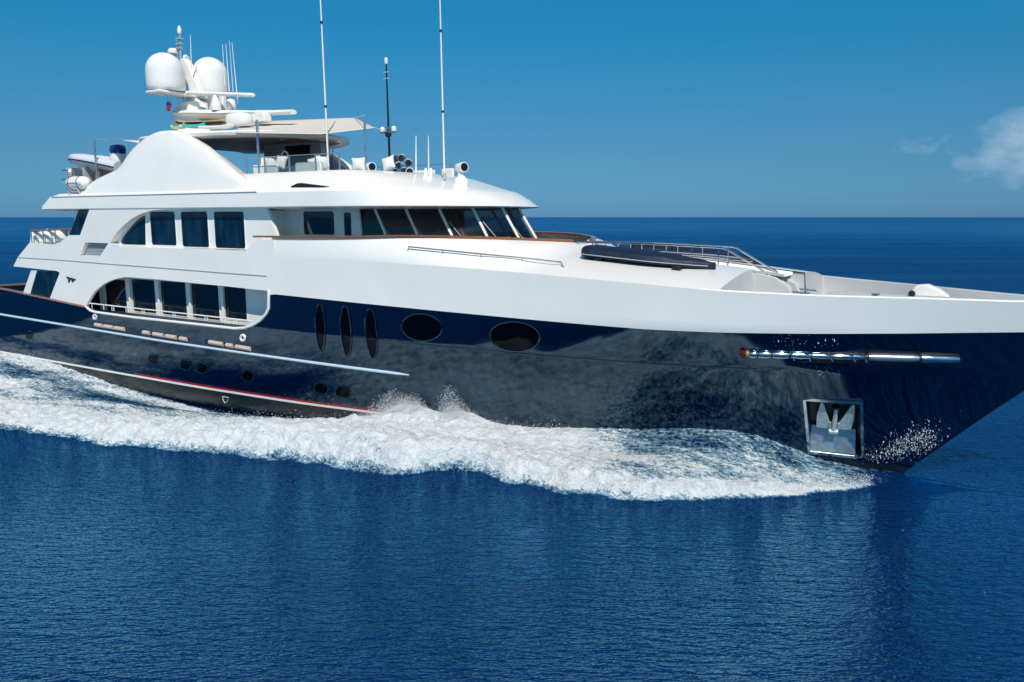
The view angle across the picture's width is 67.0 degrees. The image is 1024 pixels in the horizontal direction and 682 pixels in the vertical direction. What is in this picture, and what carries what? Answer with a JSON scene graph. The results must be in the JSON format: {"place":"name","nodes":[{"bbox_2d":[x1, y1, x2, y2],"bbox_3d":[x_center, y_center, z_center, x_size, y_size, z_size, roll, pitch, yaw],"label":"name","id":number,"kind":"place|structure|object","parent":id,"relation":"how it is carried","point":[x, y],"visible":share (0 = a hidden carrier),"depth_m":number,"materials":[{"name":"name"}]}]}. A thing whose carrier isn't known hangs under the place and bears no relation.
{"place":"outdoors","nodes":[
{"label":"outdoors","id":0,"kind":"place"},
{"bbox_2d":[0,217,1023,681],"bbox_3d":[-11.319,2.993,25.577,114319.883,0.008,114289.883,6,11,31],"label":"sea","id":1,"kind":"structure","parent":0,"point":[132,565],"depth_m":15.83,"materials":[{"name":"liquid"}]},
{"bbox_2d":[0,351,983,502],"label":"wake foam","id":2,"kind":"object","parent":1,"relation":"on","point":[29,374],"visible":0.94,"depth_m":22.48,"materials":[{"name":"liquid"}]},
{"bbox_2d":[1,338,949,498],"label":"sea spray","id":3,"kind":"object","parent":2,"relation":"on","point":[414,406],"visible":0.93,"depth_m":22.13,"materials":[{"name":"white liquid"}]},
{"bbox_2d":[0,0,1023,472],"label":"motor yacht","id":4,"kind":"object","parent":1,"relation":"on","point":[190,266],"visible":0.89,"depth_m":24.94,"materials":[{"name":"blue"}]},
{"bbox_2d":[30,232,38,242],"bbox_3d":[-22.346,-4.821,36.407,0.707,0.685,0.322,-2,9,-11],"label":"pillow","id":5,"kind":"object","parent":4,"relation":"on","point":[35,239],"visible":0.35,"depth_m":36.27,"materials":[{"name":"white fabric"}]},
{"bbox_2d":[34,228,47,242],"bbox_3d":[-21.814,-4.850,36.066,0.365,0.821,0.794,6,11,31],"label":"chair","id":6,"kind":"object","parent":4,"relation":"on","point":[38,235],"visible":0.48,"depth_m":35.88,"materials":[{"name":"white fabric"}]},
{"bbox_2d":[43,231,52,243],"bbox_3d":[-21.384,-4.790,35.805,0.680,0.652,0.322,-1,9,-9],"label":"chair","id":7,"kind":"object","parent":4,"relation":"on","point":[47,235],"visible":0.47,"depth_m":35.69,"materials":[{"name":"white fabric"}]},
{"bbox_2d":[48,227,66,243],"bbox_3d":[-20.751,-4.834,35.399,0.826,0.810,0.327,-6,11,-32],"label":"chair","id":8,"kind":"object","parent":4,"relation":"on","point":[61,234],"visible":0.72,"depth_m":35.30,"materials":[{"name":"white fabric"}]},
{"bbox_2d":[62,175,91,193],"bbox_3d":[-18.816,-6.762,33.573,1.560,0.820,0.745,6,11,31],"label":"life raft","id":9,"kind":"object","parent":4,"relation":"on","point":[78,183],"visible":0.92,"depth_m":33.24,"materials":[{"name":"white paint"}]},
{"bbox_2d":[89,289,101,309],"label":"window","id":10,"kind":"structure","parent":4,"relation":"in","point":[97,298],"depth_m":34.72,"materials":[{"name":"black glass"}]},
{"bbox_2d":[68,144,125,171],"bbox_3d":[-18.628,-8.108,35.362,3.906,1.592,1.620,6,11,31],"label":"inflatable tender","id":11,"kind":"object","parent":4,"relation":"on","point":[114,161],"visible":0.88,"depth_m":34.52,"materials":[{"name":"white rubber"}]},
{"bbox_2d":[105,279,127,311],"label":"window","id":12,"kind":"structure","parent":4,"relation":"in","point":[115,290],"depth_m":33.83,"materials":[{"name":"black glass"}]},
{"bbox_2d":[120,215,146,244],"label":"window","id":13,"kind":"structure","parent":4,"relation":"in","point":[136,234],"depth_m":31.74,"materials":[{"name":"blue glass"}]},
{"bbox_2d":[131,278,156,313],"bbox_3d":[-15.600,-1.916,32.805,1.675,1.459,0.048,6,11,31],"label":"window","id":14,"kind":"structure","parent":4,"relation":"in","point":[143,290],"depth_m":32.78,"materials":[{"name":"blue glass"}]},
{"bbox_2d":[149,211,176,245],"bbox_3d":[-13.880,-4.483,30.797,1.660,1.363,0.048,6,11,31],"label":"window","id":15,"kind":"structure","parent":4,"relation":"in","point":[162,223],"depth_m":30.78,"materials":[{"name":"blue glass"}]},
{"bbox_2d":[166,101,171,110],"bbox_3d":[-14.858,-10.155,33.460,0.373,0.402,0.084,6,11,31],"label":"flag","id":16,"kind":"object","parent":4,"relation":"hanging from","point":[169,105],"visible":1,"depth_m":33.45,"materials":[{"name":"fabric"}]},
{"bbox_2d":[160,280,187,316],"bbox_3d":[-13.869,-1.746,31.741,1.724,1.449,0.048,6,11,31],"label":"window","id":17,"kind":"structure","parent":4,"relation":"in","point":[173,293],"depth_m":31.71,"materials":[{"name":"blue glass"}]},
{"bbox_2d":[170,125,184,128],"bbox_3d":[-14.236,-9.145,32.988,0.910,0.216,0.399,6,11,31],"label":"paddle board","id":18,"kind":"object","parent":4,"relation":"on","point":[176,127],"visible":0.88,"depth_m":32.83,"materials":[{"name":"green plastic"}]},
{"bbox_2d":[180,211,209,247],"bbox_3d":[-12.193,-4.297,29.764,1.656,1.389,0.048,6,11,31],"label":"window","id":19,"kind":"structure","parent":4,"relation":"in","point":[194,224],"depth_m":29.74,"materials":[{"name":"blue glass"}]},
{"bbox_2d":[191,283,220,320],"bbox_3d":[-12.150,-1.562,30.687,1.725,1.439,0.048,6,11,31],"label":"window","id":20,"kind":"structure","parent":4,"relation":"in","point":[205,297],"depth_m":30.65,"materials":[{"name":"blue glass"}]},
{"bbox_2d":[197,123,233,129],"bbox_3d":[-12.190,-8.825,31.750,2.152,0.288,0.718,6,11,31],"label":"paddle board","id":21,"kind":"object","parent":4,"relation":"on","point":[229,126],"visible":0.99,"depth_m":31.37,"materials":[{"name":"white paint"}]},
{"bbox_2d":[182,122,206,128],"bbox_3d":[-13.281,-9.031,32.345,1.398,0.291,0.599,6,11,31],"label":"paddle board","id":22,"kind":"object","parent":21,"relation":"on","point":[193,126],"visible":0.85,"depth_m":32.09,"materials":[{"name":"teal plastic"}]},
{"bbox_2d":[175,121,224,125],"bbox_3d":[-13.141,-9.202,32.587,3.047,0.287,0.718,6,11,31],"label":"paddle board","id":23,"kind":"object","parent":22,"relation":"on","point":[215,123],"visible":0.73,"depth_m":32.05,"materials":[{"name":"black plastic"}]},
{"bbox_2d":[177,118,225,122],"bbox_3d":[-13.007,-9.259,32.553,3.210,0.299,0.718,6,11,31],"label":"paddle board","id":24,"kind":"object","parent":23,"relation":"on","point":[181,121],"visible":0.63,"depth_m":32.20,"materials":[{"name":"orange plastic"}]},
{"bbox_2d":[213,211,245,248],"bbox_3d":[-10.476,-4.121,28.709,1.735,1.388,0.048,6,11,31],"label":"window","id":25,"kind":"structure","parent":4,"relation":"in","point":[229,226],"depth_m":28.69,"materials":[{"name":"blue glass"}]},
{"bbox_2d":[224,286,247,321],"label":"window","id":26,"kind":"structure","parent":4,"relation":"in","point":[235,298],"depth_m":29.71,"materials":[{"name":"blue glass"}]},
{"bbox_2d":[260,157,270,164],"bbox_3d":[-9.259,-6.659,28.996,0.578,0.569,0.248,0,9,3],"label":"pillow","id":27,"kind":"object","parent":4,"relation":"on","point":[261,161],"visible":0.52,"depth_m":28.91,"materials":[{"name":"white fabric"}]},
{"bbox_2d":[263,157,281,169],"bbox_3d":[-8.937,-6.608,28.861,0.249,0.628,0.636,9,13,44],"label":"pillow","id":28,"kind":"object","parent":4,"relation":"on","point":[272,160],"visible":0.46,"depth_m":28.75,"materials":[{"name":"white fabric"}]},
{"bbox_2d":[275,154,287,169],"bbox_3d":[-8.524,-6.594,28.543,0.601,0.604,0.256,6,11,31],"label":"pillow","id":29,"kind":"object","parent":4,"relation":"on","point":[281,161],"visible":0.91,"depth_m":28.44,"materials":[{"name":"white fabric"}]},
{"bbox_2d":[303,211,335,234],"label":"window","id":30,"kind":"structure","parent":4,"relation":"in","point":[314,222],"depth_m":27.45,"materials":[{"name":"blue glass"}]},
{"bbox_2d":[315,303,325,350],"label":"slot window","id":31,"kind":"structure","parent":4,"relation":"in","point":[320,321],"depth_m":26.54,"materials":[{"name":"black glass"}]},
{"bbox_2d":[316,155,327,169],"bbox_3d":[-6.759,-6.342,27.531,0.572,0.563,0.248,-5,11,-30],"label":"pillow","id":32,"kind":"object","parent":4,"relation":"on","point":[321,159],"visible":0.55,"depth_m":27.46,"materials":[{"name":"white fabric"}]},
{"bbox_2d":[340,305,351,356],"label":"slot window","id":33,"kind":"structure","parent":4,"relation":"in","point":[345,318],"depth_m":25.95,"materials":[{"name":"black glass"}]},
{"bbox_2d":[343,211,351,234],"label":"window","id":34,"kind":"structure","parent":4,"relation":"in","point":[347,215],"depth_m":26.72,"materials":[{"name":"blue glass"}]},
{"bbox_2d":[350,157,365,169],"bbox_3d":[-5.423,-6.232,27.302,0.562,0.552,0.248,0,9,-3],"label":"pillow","id":35,"kind":"object","parent":4,"relation":"on","point":[358,163],"visible":0.91,"depth_m":27.23,"materials":[{"name":"white fabric"}]},
{"bbox_2d":[364,308,377,358],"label":"slot window","id":36,"kind":"structure","parent":4,"relation":"in","point":[370,323],"depth_m":25.38,"materials":[{"name":"black glass"}]},
{"bbox_2d":[381,154,395,170],"bbox_3d":[-4.458,-6.398,27.860,0.662,0.656,0.250,2,9,11],"label":"pillow","id":37,"kind":"object","parent":4,"relation":"on","point":[388,163],"visible":0.98,"depth_m":27.78,"materials":[{"name":"white fabric"}]},
{"bbox_2d":[401,313,442,341],"bbox_3d":[-2.830,-0.432,24.221,1.654,0.942,0.178,6,11,31],"label":"oval window","id":38,"kind":"structure","parent":4,"relation":"in","point":[423,327],"depth_m":24.21,"materials":[{"name":"black glass"}]},
{"bbox_2d":[489,321,540,351],"bbox_3d":[0.077,-0.137,22.550,1.746,0.971,0.329,6,11,31],"label":"oval window","id":39,"kind":"structure","parent":4,"relation":"in","point":[514,336],"depth_m":22.53,"materials":[{"name":"black glass"}]},
{"bbox_2d":[581,244,715,270],"bbox_3d":[3.985,-2.349,22.552,3.950,0.848,1.744,6,11,31],"label":"covered tender","id":40,"kind":"object","parent":4,"relation":"on","point":[675,261],"visible":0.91,"depth_m":21.92,"materials":[{"name":"blue fabric"}]},
{"bbox_2d":[628,244,759,264],"bbox_3d":[5.983,-2.794,25.493,4.300,0.878,1.800,6,11,31],"label":"railing","id":41,"kind":"object","parent":4,"relation":"on","point":[688,250],"visible":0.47,"depth_m":24.72,"materials":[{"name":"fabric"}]},
{"bbox_2d":[816,402,854,434],"bbox_3d":[8.884,2.134,21.263,0.950,0.992,0.516,3,9,16],"label":"anchor","id":42,"kind":"object","parent":4,"relation":"in","point":[844,423],"visible":1,"depth_m":21.27,"materials":[{"name":"metal"}]},
{"bbox_2d":[908,284,949,296],"bbox_3d":[11.449,-1.382,21.230,1.001,0.339,0.650,6,11,31],"label":"windlass","id":43,"kind":"object","parent":4,"relation":"on","point":[929,290],"visible":1,"depth_m":21.12,"materials":[{"name":"white paint"}]},
{"bbox_2d":[0,0,1023,216],"label":"sky","id":44,"kind":"structure","parent":0,"point":[574,108],"materials":[{"name":"blue"}]}
]}

